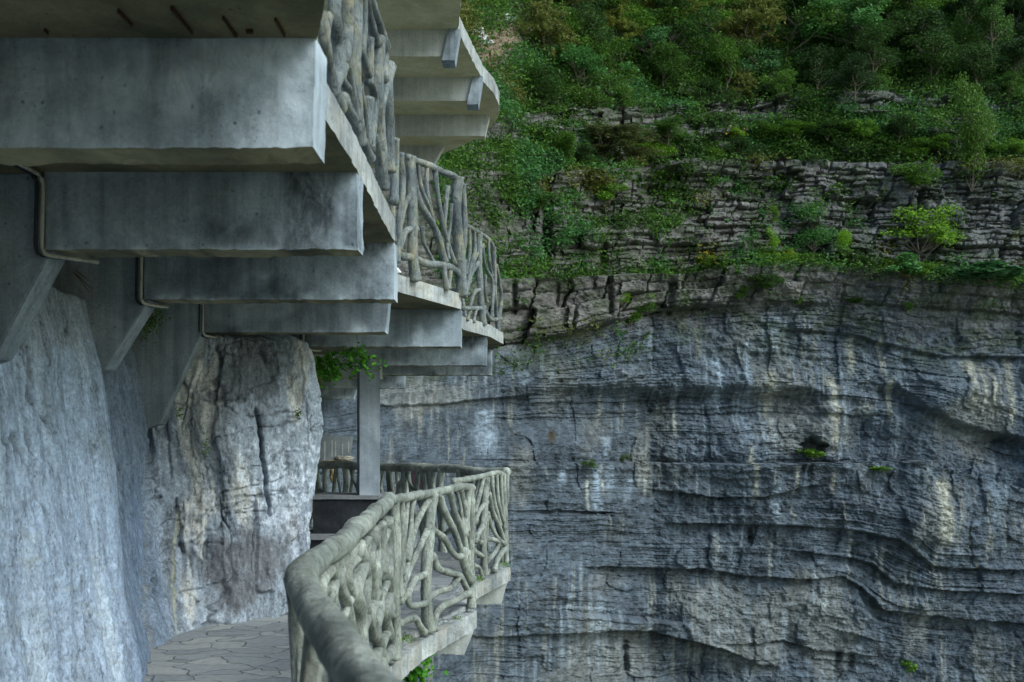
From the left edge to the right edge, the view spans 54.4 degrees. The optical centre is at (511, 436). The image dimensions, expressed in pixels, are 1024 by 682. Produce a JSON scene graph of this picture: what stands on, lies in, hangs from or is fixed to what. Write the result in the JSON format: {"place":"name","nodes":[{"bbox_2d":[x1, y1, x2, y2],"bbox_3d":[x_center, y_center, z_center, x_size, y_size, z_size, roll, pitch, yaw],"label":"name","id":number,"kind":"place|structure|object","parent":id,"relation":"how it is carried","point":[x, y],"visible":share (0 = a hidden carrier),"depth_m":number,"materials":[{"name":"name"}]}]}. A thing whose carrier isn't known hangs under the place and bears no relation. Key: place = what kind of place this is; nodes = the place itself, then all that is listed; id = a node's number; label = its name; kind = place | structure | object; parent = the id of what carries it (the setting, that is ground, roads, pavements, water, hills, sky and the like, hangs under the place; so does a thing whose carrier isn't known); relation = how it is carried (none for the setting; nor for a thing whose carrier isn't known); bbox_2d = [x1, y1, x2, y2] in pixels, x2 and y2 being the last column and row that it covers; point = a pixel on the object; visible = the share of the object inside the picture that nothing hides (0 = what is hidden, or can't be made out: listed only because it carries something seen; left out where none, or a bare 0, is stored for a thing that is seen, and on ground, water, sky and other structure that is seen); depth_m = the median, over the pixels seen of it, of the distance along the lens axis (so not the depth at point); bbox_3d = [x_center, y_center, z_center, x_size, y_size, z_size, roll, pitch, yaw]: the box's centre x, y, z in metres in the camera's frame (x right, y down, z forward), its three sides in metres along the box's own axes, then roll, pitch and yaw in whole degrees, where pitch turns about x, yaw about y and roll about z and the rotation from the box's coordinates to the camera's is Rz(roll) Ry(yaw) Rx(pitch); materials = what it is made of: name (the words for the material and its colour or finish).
{"place":"outdoors","nodes":[
{"label":"outdoors","id":0,"kind":"place"},
{"bbox_2d":[0,287,323,681],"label":"rock wall","id":1,"kind":"structure","parent":0,"point":[129,540],"depth_m":7.20,"materials":[{"name":"grey stone"}]},
{"bbox_2d":[72,269,98,296],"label":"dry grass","id":2,"kind":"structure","parent":1,"relation":"on","point":[80,275],"depth_m":5.51,"materials":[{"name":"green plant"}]},
{"bbox_2d":[134,304,170,346],"bbox_3d":[-2.537,-0.807,6.925,0.285,0.365,0.273,0,0,-34],"label":"fern","id":3,"kind":"object","parent":1,"relation":"on","point":[150,324],"visible":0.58,"depth_m":6.91,"materials":[{"name":"green plant"}]},
{"bbox_2d":[0,0,502,429],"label":"cliff walkway","id":4,"kind":"structure","parent":1,"relation":"attached to","point":[209,155],"depth_m":4.52,"materials":[{"name":"concrete"}]},
{"bbox_2d":[14,165,358,369],"bbox_3d":[-2.205,-0.980,8.860,0.688,0.422,10.180,0,0,2],"label":"conduit","id":5,"kind":"object","parent":4,"relation":"attached to","point":[33,173],"visible":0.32,"depth_m":4.51,"materials":[{"name":"grey metal"}]},
{"bbox_2d":[314,342,387,388],"bbox_3d":[-1.525,-0.652,9.242,0.854,0.437,0.362,0,0,16],"label":"vine","id":6,"kind":"object","parent":4,"relation":"hanging from","point":[332,368],"visible":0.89,"depth_m":9.18,"materials":[{"name":"green plant"}]},
{"bbox_2d":[319,0,399,205],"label":"branch railing","id":7,"kind":"object","parent":4,"relation":"on","point":[349,46],"visible":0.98,"depth_m":5.03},
{"bbox_2d":[318,0,499,167],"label":"roof slab","id":8,"kind":"structure","parent":4,"relation":"attached to","point":[446,93],"depth_m":15.40,"materials":[{"name":"concrete"}]},
{"bbox_2d":[390,152,469,296],"bbox_3d":[-0.725,-1.875,8.787,0.161,1.131,1.520,0,0,22],"label":"branch railing","id":9,"kind":"object","parent":4,"relation":"on","point":[411,203],"visible":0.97,"depth_m":8.75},
{"bbox_2d":[461,224,502,330],"bbox_3d":[-0.309,-1.859,12.007,0.128,1.110,1.771,0,0,14],"label":"branch railing","id":10,"kind":"object","parent":4,"relation":"on","point":[478,255],"visible":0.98,"depth_m":11.74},
{"bbox_2d":[143,548,510,681],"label":"cliff walkway","id":11,"kind":"structure","parent":1,"relation":"attached to","point":[256,650],"depth_m":7.13,"materials":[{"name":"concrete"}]},
{"bbox_2d":[283,562,402,681],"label":"branch railing","id":12,"kind":"object","parent":11,"relation":"on","point":[326,635],"visible":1,"depth_m":2.09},
{"bbox_2d":[286,492,404,668],"bbox_3d":[-0.720,0.928,5.020,0.116,1.157,4.274,0,0,-3],"label":"branch railing","id":13,"kind":"object","parent":11,"relation":"on","point":[351,562],"visible":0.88,"depth_m":4.55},
{"bbox_2d":[310,354,385,548],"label":"column","id":14,"kind":"structure","parent":11,"relation":"on","point":[333,512],"depth_m":11.96,"materials":[{"name":"concrete"}]},
{"bbox_2d":[309,461,510,566],"bbox_3d":[-1.638,0.936,13.271,0.376,1.192,4.883,0,0,-44],"label":"branch railing","id":15,"kind":"object","parent":11,"relation":"on","point":[426,472],"visible":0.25,"depth_m":12.97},
{"bbox_2d":[402,654,448,681],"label":"plant","id":16,"kind":"object","parent":11,"relation":"attached to","point":[418,672],"visible":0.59,"depth_m":7.55,"materials":[{"name":"green plant"}]},
{"bbox_2d":[389,482,476,661],"bbox_3d":[-0.604,0.933,7.436,0.155,1.120,2.307,0,0,12],"label":"branch railing","id":17,"kind":"object","parent":11,"relation":"on","point":[406,522],"visible":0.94,"depth_m":7.40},
{"bbox_2d":[451,470,508,578],"bbox_3d":[-0.327,0.937,10.243,0.134,1.128,2.453,0,0,11],"label":"branch railing","id":18,"kind":"object","parent":11,"relation":"on","point":[499,514],"visible":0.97,"depth_m":10.68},
{"bbox_2d":[319,435,352,460],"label":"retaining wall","id":19,"kind":"structure","parent":1,"relation":"attached to","point":[331,447],"depth_m":19.00,"materials":[{"name":"concrete"}]},
{"bbox_2d":[309,0,1023,681],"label":"cliff","id":20,"kind":"structure","parent":0,"point":[717,526],"depth_m":48.02,"materials":[{"name":"grey stone"}]},
{"bbox_2d":[525,193,557,210],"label":"bush","id":21,"kind":"object","parent":20,"relation":"on","point":[544,202],"visible":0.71,"depth_m":42.10,"materials":[{"name":"green plant"}]},
{"bbox_2d":[519,62,567,108],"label":"tree","id":22,"kind":"object","parent":20,"relation":"on","point":[550,88],"visible":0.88,"depth_m":48.18,"materials":[{"name":"green plant"}]},
{"bbox_2d":[512,0,594,64],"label":"tree","id":23,"kind":"object","parent":20,"relation":"on","point":[546,25],"visible":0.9,"depth_m":50.63,"materials":[{"name":"green plant"}]},
{"bbox_2d":[536,0,608,69],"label":"tree","id":24,"kind":"object","parent":20,"relation":"on","point":[573,24],"visible":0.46,"depth_m":51.82,"materials":[{"name":"green plant"}]},
{"bbox_2d":[543,0,608,21],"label":"tree","id":25,"kind":"object","parent":20,"relation":"on","point":[597,3],"visible":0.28,"depth_m":53.38,"materials":[{"name":"green plant"}]},
{"bbox_2d":[537,42,634,88],"bbox_3d":[3.736,-18.870,51.433,4.077,2.715,3.728,0,0,-44],"label":"tree","id":26,"kind":"object","parent":20,"relation":"on","point":[586,60],"visible":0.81,"depth_m":51.10,"materials":[{"name":"green plant"}]},
{"bbox_2d":[562,84,613,109],"bbox_3d":[3.637,-17.049,50.741,3.047,1.522,2.138,0,0,-1],"label":"bush","id":27,"kind":"object","parent":20,"relation":"on","point":[591,100],"visible":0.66,"depth_m":50.20,"materials":[{"name":"green plant"}]},
{"bbox_2d":[572,143,604,164],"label":"bush","id":28,"kind":"object","parent":20,"relation":"on","point":[583,151],"visible":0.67,"depth_m":46.14,"materials":[{"name":"green plant"}]},
{"bbox_2d":[563,0,617,85],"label":"tree","id":29,"kind":"object","parent":20,"relation":"on","point":[592,21],"visible":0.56,"depth_m":51.96,"materials":[{"name":"green plant"}]},
{"bbox_2d":[576,27,636,86],"bbox_3d":[4.464,-19.908,53.115,3.148,3.528,3.200,0,0,-28],"label":"tree","id":30,"kind":"object","parent":20,"relation":"on","point":[600,49],"visible":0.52,"depth_m":52.40,"materials":[{"name":"green plant"}]},
{"bbox_2d":[585,72,636,107],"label":"tree","id":31,"kind":"object","parent":20,"relation":"on","point":[619,91],"visible":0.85,"depth_m":51.83,"materials":[{"name":"green plant"}]},
{"bbox_2d":[593,182,629,202],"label":"bush","id":32,"kind":"object","parent":20,"relation":"on","point":[604,194],"visible":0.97,"depth_m":45.82,"materials":[{"name":"green plant"}]},
{"bbox_2d":[590,0,636,24],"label":"tree","id":33,"kind":"object","parent":20,"relation":"on","point":[613,3],"visible":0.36,"depth_m":55.49,"materials":[{"name":"green plant"}]},
{"bbox_2d":[573,117,671,167],"bbox_3d":[5.093,-13.786,48.027,5.384,2.788,4.006,0,0,8],"label":"bush","id":34,"kind":"object","parent":20,"relation":"on","point":[600,129],"visible":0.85,"depth_m":47.66,"materials":[{"name":"green plant"}]},
{"bbox_2d":[599,0,646,61],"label":"tree","id":35,"kind":"object","parent":20,"relation":"on","point":[618,24],"visible":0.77,"depth_m":54.91,"materials":[{"name":"green plant"}]},
{"bbox_2d":[600,23,672,67],"bbox_3d":[6.782,-21.787,55.786,4.522,2.311,2.388,0,0,8],"label":"tree","id":36,"kind":"object","parent":20,"relation":"on","point":[658,35],"visible":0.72,"depth_m":55.44,"materials":[{"name":"green plant"}]},
{"bbox_2d":[625,302,656,325],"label":"bush","id":37,"kind":"object","parent":20,"relation":"on","point":[635,317],"visible":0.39,"depth_m":45.68,"materials":[{"name":"green plant"}]},
{"bbox_2d":[599,0,693,61],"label":"tree","id":38,"kind":"object","parent":20,"relation":"on","point":[642,16],"visible":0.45,"depth_m":55.68,"materials":[{"name":"green plant"}]},
{"bbox_2d":[638,142,678,159],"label":"bush","id":39,"kind":"object","parent":20,"relation":"on","point":[660,148],"visible":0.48,"depth_m":50.55,"materials":[{"name":"green plant"}]},
{"bbox_2d":[644,40,689,90],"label":"tree","id":40,"kind":"object","parent":20,"relation":"on","point":[662,66],"visible":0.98,"depth_m":54.88,"materials":[{"name":"green plant"}]},
{"bbox_2d":[625,0,715,18],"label":"tree","id":41,"kind":"object","parent":20,"relation":"on","point":[694,7],"visible":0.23,"depth_m":57.14,"materials":[{"name":"green plant"}]},
{"bbox_2d":[645,0,724,45],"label":"tree","id":42,"kind":"object","parent":20,"relation":"on","point":[678,26],"visible":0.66,"depth_m":56.19,"materials":[{"name":"green plant"}]},
{"bbox_2d":[695,245,724,269],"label":"bush","id":43,"kind":"object","parent":20,"relation":"on","point":[707,259],"visible":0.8,"depth_m":48.24,"materials":[{"name":"green plant"}]},
{"bbox_2d":[703,147,726,159],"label":"bush","id":44,"kind":"object","parent":20,"relation":"on","point":[716,151],"visible":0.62,"depth_m":51.70,"materials":[{"name":"green plant"}]},
{"bbox_2d":[692,76,738,104],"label":"tree","id":45,"kind":"object","parent":20,"relation":"on","point":[715,85],"visible":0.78,"depth_m":55.77,"materials":[{"name":"green plant"}]},
{"bbox_2d":[689,0,745,34],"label":"tree","id":46,"kind":"object","parent":20,"relation":"on","point":[725,13],"visible":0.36,"depth_m":58.03,"materials":[{"name":"green plant"}]},
{"bbox_2d":[431,0,1023,376],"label":"ground cover","id":47,"kind":"object","parent":20,"relation":"on","point":[520,152],"visible":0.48,"depth_m":49.44,"materials":[{"name":"green plant"}]},
{"bbox_2d":[542,130,576,154],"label":"bush","id":48,"kind":"object","parent":47,"relation":"on","point":[565,144],"visible":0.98,"depth_m":45.15,"materials":[{"name":"green plant"}]},
{"bbox_2d":[640,114,687,145],"bbox_3d":[7.624,-15.554,50.725,2.874,1.429,2.470,0,0,-1],"label":"bush","id":49,"kind":"object","parent":47,"relation":"on","point":[670,124],"visible":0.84,"depth_m":50.55,"materials":[{"name":"green plant"}]},
{"bbox_2d":[739,119,769,143],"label":"bush","id":50,"kind":"object","parent":47,"relation":"on","point":[760,133],"visible":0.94,"depth_m":52.84,"materials":[{"name":"green plant"}]},
{"bbox_2d":[766,227,780,253],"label":"shrub","id":51,"kind":"object","parent":47,"relation":"on","point":[774,243],"visible":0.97,"depth_m":48.93,"materials":[{"name":"green plant"}]},
{"bbox_2d":[769,204,779,223],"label":"shrub","id":52,"kind":"object","parent":47,"relation":"on","point":[774,212],"visible":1,"depth_m":49.27,"materials":[{"name":"green plant"}]},
{"bbox_2d":[839,119,879,139],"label":"bush","id":53,"kind":"object","parent":47,"relation":"on","point":[859,130],"visible":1,"depth_m":52.44,"materials":[{"name":"green plant"}]},
{"bbox_2d":[1007,137,1023,157],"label":"bush","id":54,"kind":"object","parent":47,"relation":"on","point":[1019,150],"visible":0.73,"depth_m":53.47,"materials":[{"name":"green plant"}]},
{"bbox_2d":[697,29,761,88],"bbox_3d":[12.178,-21.178,56.738,2.890,3.701,2.937,0,0,-23],"label":"tree","id":55,"kind":"object","parent":20,"relation":"on","point":[727,52],"visible":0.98,"depth_m":56.14,"materials":[{"name":"green plant"}]},
{"bbox_2d":[726,125,747,137],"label":"bush","id":56,"kind":"object","parent":20,"relation":"on","point":[733,131],"visible":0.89,"depth_m":52.28,"materials":[{"name":"green plant"}]},
{"bbox_2d":[728,67,758,101],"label":"bush","id":57,"kind":"object","parent":20,"relation":"on","point":[739,75],"visible":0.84,"depth_m":56.78,"materials":[{"name":"green plant"}]},
{"bbox_2d":[733,285,755,300],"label":"bush","id":58,"kind":"object","parent":20,"relation":"on","point":[743,292],"visible":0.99,"depth_m":47.10,"materials":[{"name":"green plant"}]},
{"bbox_2d":[709,42,782,80],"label":"tree","id":59,"kind":"object","parent":20,"relation":"on","point":[765,57],"visible":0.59,"depth_m":57.20,"materials":[{"name":"green plant"}]},
{"bbox_2d":[722,134,770,158],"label":"bush","id":60,"kind":"object","parent":20,"relation":"on","point":[745,143],"visible":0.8,"depth_m":51.88,"materials":[{"name":"green plant"}]},
{"bbox_2d":[709,0,790,63],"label":"tree","id":61,"kind":"object","parent":20,"relation":"on","point":[752,16],"visible":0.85,"depth_m":57.13,"materials":[{"name":"green plant"}]},
{"bbox_2d":[748,273,784,290],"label":"bush","id":62,"kind":"object","parent":20,"relation":"on","point":[766,283],"visible":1,"depth_m":46.73,"materials":[{"name":"green plant"}]},
{"bbox_2d":[752,252,783,262],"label":"bush","id":63,"kind":"object","parent":20,"relation":"on","point":[772,254],"visible":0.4,"depth_m":48.30,"materials":[{"name":"green plant"}]},
{"bbox_2d":[758,67,807,95],"bbox_3d":[15.286,-19.557,55.995,2.264,2.203,2.228,0,0,37],"label":"bush","id":64,"kind":"object","parent":20,"relation":"on","point":[782,82],"visible":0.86,"depth_m":56.03,"materials":[{"name":"green plant"}]},
{"bbox_2d":[761,119,818,137],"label":"bush","id":65,"kind":"object","parent":20,"relation":"on","point":[789,129],"visible":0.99,"depth_m":52.58,"materials":[{"name":"green plant"}]},
{"bbox_2d":[743,0,841,48],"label":"tree","id":66,"kind":"object","parent":20,"relation":"on","point":[796,2],"visible":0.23,"depth_m":58.51,"materials":[{"name":"green plant"}]},
{"bbox_2d":[745,0,850,64],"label":"tree","id":67,"kind":"object","parent":20,"relation":"on","point":[825,14],"visible":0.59,"depth_m":58.02,"materials":[{"name":"green plant"}]},
{"bbox_2d":[792,252,823,263],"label":"bush","id":68,"kind":"object","parent":20,"relation":"on","point":[806,255],"visible":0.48,"depth_m":49.05,"materials":[{"name":"green plant"}]},
{"bbox_2d":[796,448,825,459],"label":"shrub","id":69,"kind":"object","parent":20,"relation":"on","point":[811,453],"visible":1,"depth_m":48.15,"materials":[{"name":"green plant"}]},
{"bbox_2d":[792,201,841,254],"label":"tree","id":70,"kind":"object","parent":20,"relation":"on","point":[818,234],"visible":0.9,"depth_m":49.38,"materials":[{"name":"green plant"}]},
{"bbox_2d":[792,44,849,91],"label":"tree","id":71,"kind":"object","parent":20,"relation":"on","point":[816,62],"visible":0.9,"depth_m":56.44,"materials":[{"name":"green plant"}]},
{"bbox_2d":[799,118,858,142],"bbox_3d":[16.695,-16.217,52.725,3.179,1.198,1.528,0,0,22],"label":"bush","id":72,"kind":"object","parent":20,"relation":"on","point":[823,130],"visible":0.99,"depth_m":52.50,"materials":[{"name":"green plant"}]},
{"bbox_2d":[760,0,898,52],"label":"tree","id":73,"kind":"object","parent":20,"relation":"on","point":[861,17],"visible":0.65,"depth_m":57.33,"materials":[{"name":"green plant"}]},
{"bbox_2d":[834,228,851,258],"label":"shrub","id":74,"kind":"object","parent":20,"relation":"on","point":[844,238],"visible":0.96,"depth_m":49.10,"materials":[{"name":"green plant"}]},
{"bbox_2d":[815,51,878,100],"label":"tree","id":75,"kind":"object","parent":20,"relation":"on","point":[855,65],"visible":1,"depth_m":53.01,"materials":[{"name":"green plant"}]},
{"bbox_2d":[834,257,873,266],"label":"bush","id":76,"kind":"object","parent":20,"relation":"on","point":[849,262],"visible":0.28,"depth_m":48.95,"materials":[{"name":"green plant"}]},
{"bbox_2d":[833,24,900,71],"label":"tree","id":77,"kind":"object","parent":20,"relation":"on","point":[871,38],"visible":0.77,"depth_m":55.99,"materials":[{"name":"green plant"}]},
{"bbox_2d":[830,0,921,52],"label":"tree","id":78,"kind":"object","parent":20,"relation":"on","point":[888,25],"visible":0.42,"depth_m":57.08,"materials":[{"name":"green plant"}]},
{"bbox_2d":[862,73,889,90],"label":"bush","id":79,"kind":"object","parent":20,"relation":"on","point":[882,79],"visible":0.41,"depth_m":56.35,"materials":[{"name":"green plant"}]},
{"bbox_2d":[843,0,931,21],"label":"tree","id":80,"kind":"object","parent":20,"relation":"on","point":[884,16],"visible":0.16,"depth_m":58.16,"materials":[{"name":"green plant"}]},
{"bbox_2d":[885,114,918,141],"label":"bush","id":81,"kind":"object","parent":20,"relation":"on","point":[903,119],"visible":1,"depth_m":52.58,"materials":[{"name":"green plant"}]},
{"bbox_2d":[849,0,957,26],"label":"tree","id":82,"kind":"object","parent":20,"relation":"on","point":[891,2],"visible":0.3,"depth_m":58.00,"materials":[{"name":"green plant"}]},
{"bbox_2d":[884,252,924,275],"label":"shrub","id":83,"kind":"object","parent":20,"relation":"on","point":[908,265],"visible":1,"depth_m":47.26,"materials":[{"name":"green plant"}]},
{"bbox_2d":[901,659,917,675],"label":"shrub","id":84,"kind":"object","parent":20,"relation":"on","point":[911,666],"visible":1,"depth_m":48.94,"materials":[{"name":"green plant"}]},
{"bbox_2d":[890,145,929,161],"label":"bush","id":85,"kind":"object","parent":20,"relation":"on","point":[915,150],"visible":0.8,"depth_m":52.97,"materials":[{"name":"green plant"}]},
{"bbox_2d":[887,161,943,188],"bbox_3d":[20.372,-13.204,50.302,2.804,1.368,1.347,0,0,11],"label":"bush","id":86,"kind":"object","parent":20,"relation":"on","point":[914,176],"visible":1,"depth_m":50.10,"materials":[{"name":"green plant"}]},
{"bbox_2d":[884,4,950,62],"bbox_3d":[23.640,-23.535,58.605,3.895,3.324,4.899,0,0,-7],"label":"tree","id":87,"kind":"object","parent":20,"relation":"on","point":[923,26],"visible":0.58,"depth_m":57.85,"materials":[{"name":"green plant"}]},
{"bbox_2d":[878,203,966,261],"bbox_3d":[20.270,-9.795,50.380,4.960,3.935,2.958,0,0,16],"label":"tree","id":88,"kind":"object","parent":20,"relation":"on","point":[946,234],"visible":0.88,"depth_m":49.61,"materials":[{"name":"green plant"}]},
{"bbox_2d":[897,29,960,90],"bbox_3d":[24.111,-21.833,57.898,3.504,3.521,4.408,0,0,1],"label":"tree","id":89,"kind":"object","parent":20,"relation":"on","point":[939,54],"visible":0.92,"depth_m":57.46,"materials":[{"name":"green plant"}]},
{"bbox_2d":[919,262,939,275],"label":"bush","id":90,"kind":"object","parent":20,"relation":"on","point":[924,270],"visible":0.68,"depth_m":47.71,"materials":[{"name":"green plant"}]},
{"bbox_2d":[915,75,955,97],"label":"tree","id":91,"kind":"object","parent":20,"relation":"on","point":[938,83],"visible":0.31,"depth_m":57.52,"materials":[{"name":"green plant"}]},
{"bbox_2d":[910,133,963,152],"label":"bush","id":92,"kind":"object","parent":20,"relation":"on","point":[938,143],"visible":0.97,"depth_m":52.92,"materials":[{"name":"green plant"}]},
{"bbox_2d":[937,0,987,39],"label":"tree","id":93,"kind":"object","parent":20,"relation":"on","point":[964,3],"visible":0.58,"depth_m":60.76,"materials":[{"name":"green plant"}]},
{"bbox_2d":[946,39,998,88],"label":"tree","id":94,"kind":"object","parent":20,"relation":"on","point":[977,68],"visible":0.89,"depth_m":57.55,"materials":[{"name":"green plant"}]},
{"bbox_2d":[948,71,998,191],"bbox_3d":[23.500,-15.646,50.653,2.376,6.313,1.715,0,0,17],"label":"tree","id":95,"kind":"object","parent":20,"relation":"on","point":[973,139],"visible":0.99,"depth_m":50.69,"materials":[{"name":"green plant"}]},
{"bbox_2d":[927,259,1023,283],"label":"shrub","id":96,"kind":"object","parent":20,"relation":"on","point":[994,268],"visible":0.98,"depth_m":47.29,"materials":[{"name":"green plant"}]},
{"bbox_2d":[948,0,1016,58],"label":"tree","id":97,"kind":"object","parent":20,"relation":"on","point":[993,8],"visible":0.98,"depth_m":58.38,"materials":[{"name":"green plant"}]},
{"bbox_2d":[962,80,1002,103],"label":"bush","id":98,"kind":"object","parent":20,"relation":"on","point":[989,86],"visible":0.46,"depth_m":57.17,"materials":[{"name":"green plant"}]},
{"bbox_2d":[978,36,1023,82],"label":"tree","id":99,"kind":"object","parent":20,"relation":"on","point":[1015,47],"visible":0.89,"depth_m":57.85,"materials":[{"name":"green plant"}]},
{"bbox_2d":[980,142,1023,159],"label":"bush","id":100,"kind":"object","parent":20,"relation":"on","point":[1014,146],"visible":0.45,"depth_m":53.19,"materials":[{"name":"green plant"}]},
{"bbox_2d":[986,0,1023,42],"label":"tree","id":101,"kind":"object","parent":20,"relation":"on","point":[1015,8],"visible":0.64,"depth_m":60.15,"materials":[{"name":"green plant"}]},
{"bbox_2d":[995,70,1023,103],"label":"tree","id":102,"kind":"object","parent":20,"relation":"on","point":[1010,77],"visible":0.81,"depth_m":57.32,"materials":[{"name":"green plant"}]},
{"bbox_3d":[-3.177,0.468,17.492,0.490,0.099,0.351,0,0,0],"label":"boulder","id":103,"kind":"object","parent":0,"visible":0},
{"bbox_2d":[333,455,355,460],"bbox_3d":[-2.973,0.394,17.600,0.404,0.113,0.342,0,0,0],"label":"boulder","id":104,"kind":"object","parent":103,"relation":"on","point":[344,458],"visible":0.94,"depth_m":17.49,"materials":[{"name":"stone"}]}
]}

